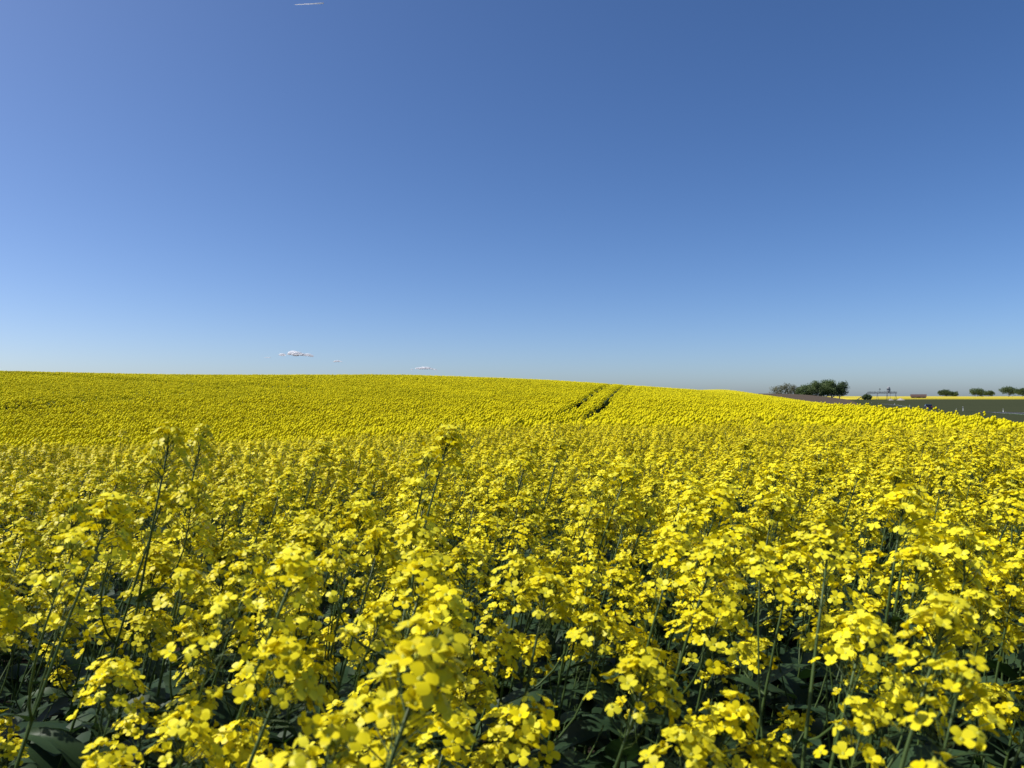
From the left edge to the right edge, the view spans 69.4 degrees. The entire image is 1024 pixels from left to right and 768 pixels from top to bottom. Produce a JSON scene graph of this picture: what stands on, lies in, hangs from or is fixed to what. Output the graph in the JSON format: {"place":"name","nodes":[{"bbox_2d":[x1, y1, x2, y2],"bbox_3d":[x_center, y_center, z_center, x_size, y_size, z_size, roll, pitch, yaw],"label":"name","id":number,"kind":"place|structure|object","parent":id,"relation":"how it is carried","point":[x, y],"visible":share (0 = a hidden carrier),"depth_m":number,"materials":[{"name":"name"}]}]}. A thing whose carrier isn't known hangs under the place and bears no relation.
{"place":"outdoors","nodes":[
{"label":"outdoors","id":0,"kind":"place"},
{"bbox_2d":[279,351,313,356],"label":"cloud","id":1,"kind":"structure","parent":0,"point":[294,353],"depth_m":6699.71,"materials":[{"name":"white"}]},
{"bbox_2d":[295,2,323,4],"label":"contrail","id":2,"kind":"object","parent":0,"point":[310,3],"visible":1,"depth_m":8637.83,"materials":[{"name":"white"}]},
{"bbox_2d":[0,370,826,411],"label":"rapeseed field","id":3,"kind":"structure","parent":0,"point":[70,388],"depth_m":70.85,"materials":[{"name":"yellow plant"}]},
{"bbox_2d":[411,367,436,369],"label":"cloud","id":4,"kind":"structure","parent":0,"point":[424,368],"depth_m":6928.73,"materials":[{"name":"white"}]},
{"bbox_2d":[0,413,1023,767],"bbox_3d":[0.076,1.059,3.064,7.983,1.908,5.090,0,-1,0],"label":"rape field","id":5,"kind":"structure","parent":0,"point":[284,664],"depth_m":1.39,"materials":[{"name":"yellow plant"}]},
{"bbox_2d":[29,422,973,767],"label":"rapeseed plants","id":6,"kind":"object","parent":5,"relation":"on","point":[67,746],"visible":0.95,"depth_m":1.72,"materials":[{"name":"plant"}]},
{"bbox_2d":[0,393,1023,452],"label":"rape field","id":7,"kind":"structure","parent":0,"point":[281,417],"depth_m":43.20,"materials":[{"name":"yellow plant"}]},
{"bbox_2d":[0,394,1023,767],"bbox_3d":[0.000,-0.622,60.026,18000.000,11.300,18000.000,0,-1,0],"label":"ground","id":8,"kind":"structure","parent":0,"point":[970,406],"depth_m":169.07,"materials":[{"name":"brown soil"}]},
{"bbox_2d":[769,385,784,393],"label":"tree","id":9,"kind":"object","parent":8,"relation":"on","point":[774,389],"visible":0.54,"depth_m":658.43,"materials":[{"name":"green plant"}]},
{"bbox_2d":[774,382,794,393],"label":"tree","id":10,"kind":"object","parent":8,"relation":"on","point":[785,388],"visible":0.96,"depth_m":646.70,"materials":[{"name":"green plant"}]},
{"bbox_2d":[787,385,798,393],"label":"tree","id":11,"kind":"object","parent":8,"relation":"on","point":[792,388],"visible":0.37,"depth_m":656.90,"materials":[{"name":"green plant"}]},
{"bbox_2d":[794,385,809,394],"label":"tree","id":12,"kind":"object","parent":8,"relation":"on","point":[801,390],"visible":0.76,"depth_m":641.49,"materials":[{"name":"green plant"}]},
{"bbox_2d":[800,383,818,395],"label":"tree","id":13,"kind":"object","parent":8,"relation":"on","point":[808,388],"visible":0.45,"depth_m":649.42,"materials":[{"name":"green plant"}]},
{"bbox_2d":[807,380,830,396],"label":"tree","id":14,"kind":"object","parent":8,"relation":"on","point":[817,388],"visible":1,"depth_m":636.81,"materials":[{"name":"green plant"}]},
{"bbox_2d":[817,379,832,396],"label":"tree","id":15,"kind":"object","parent":8,"relation":"on","point":[826,383],"visible":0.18,"depth_m":648.04,"materials":[{"name":"green plant"}]},
{"bbox_2d":[823,379,844,396],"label":"tree","id":16,"kind":"object","parent":8,"relation":"on","point":[831,386],"visible":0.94,"depth_m":635.05,"materials":[{"name":"green plant"}]},
{"bbox_2d":[832,380,849,397],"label":"tree","id":17,"kind":"object","parent":8,"relation":"on","point":[843,385],"visible":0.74,"depth_m":637.77,"materials":[{"name":"green plant"}]},
{"bbox_2d":[862,394,871,399],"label":"bush","id":18,"kind":"object","parent":8,"relation":"on","point":[867,396],"visible":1,"depth_m":647.61,"materials":[{"name":"green plant"}]},
{"bbox_2d":[857,386,903,399],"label":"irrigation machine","id":19,"kind":"object","parent":8,"relation":"on","point":[888,389],"visible":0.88,"depth_m":676.18,"materials":[{"name":"metal"}]},
{"bbox_2d":[0,0,1023,395],"label":"sky","id":20,"kind":"structure","parent":0,"point":[751,196],"materials":[{"name":"blue"}]},
{"bbox_2d":[825,396,1023,399],"bbox_3d":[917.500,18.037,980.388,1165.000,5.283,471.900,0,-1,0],"label":"rape field","id":21,"kind":"structure","parent":0,"point":[934,397],"depth_m":864.44,"materials":[{"name":"yellow plant"}]},
{"bbox_2d":[910,394,926,397],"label":"barn","id":22,"kind":"structure","parent":21,"relation":"on","point":[918,395],"depth_m":786.06,"materials":[{"name":"brown"}]},
{"bbox_2d":[937,390,949,395],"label":"tree","id":23,"kind":"object","parent":21,"relation":"on","point":[943,392],"visible":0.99,"depth_m":1077.33,"materials":[{"name":"green plant"}]},
{"bbox_2d":[948,391,958,395],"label":"tree","id":24,"kind":"object","parent":21,"relation":"on","point":[952,393],"visible":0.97,"depth_m":1088.83,"materials":[{"name":"green plant"}]},
{"bbox_2d":[969,388,985,396],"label":"tree","id":25,"kind":"object","parent":21,"relation":"on","point":[978,391],"visible":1,"depth_m":1046.90,"materials":[{"name":"green plant"}]},
{"bbox_2d":[984,390,995,396],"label":"tree","id":26,"kind":"object","parent":21,"relation":"on","point":[988,393],"visible":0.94,"depth_m":1055.05,"materials":[{"name":"green plant"}]},
{"bbox_2d":[999,386,1017,396],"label":"tree","id":27,"kind":"object","parent":21,"relation":"on","point":[1009,390],"visible":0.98,"depth_m":993.71,"materials":[{"name":"green plant"}]},
{"bbox_2d":[1013,388,1023,395],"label":"tree","id":28,"kind":"object","parent":21,"relation":"on","point":[1019,391],"visible":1,"depth_m":978.15,"materials":[{"name":"green plant"}]},
{"bbox_2d":[886,404,1023,414],"bbox_3d":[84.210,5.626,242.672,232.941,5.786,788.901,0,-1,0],"label":"road","id":29,"kind":"structure","parent":0,"point":[1017,413],"depth_m":132.51,"materials":[{"name":"grey asphalt"}]},
{"bbox_2d":[924,404,931,408],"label":"suv","id":30,"kind":"object","parent":29,"relation":"on","point":[929,406],"visible":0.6,"depth_m":232.41,"materials":[{"name":"blue paint"}]}
]}

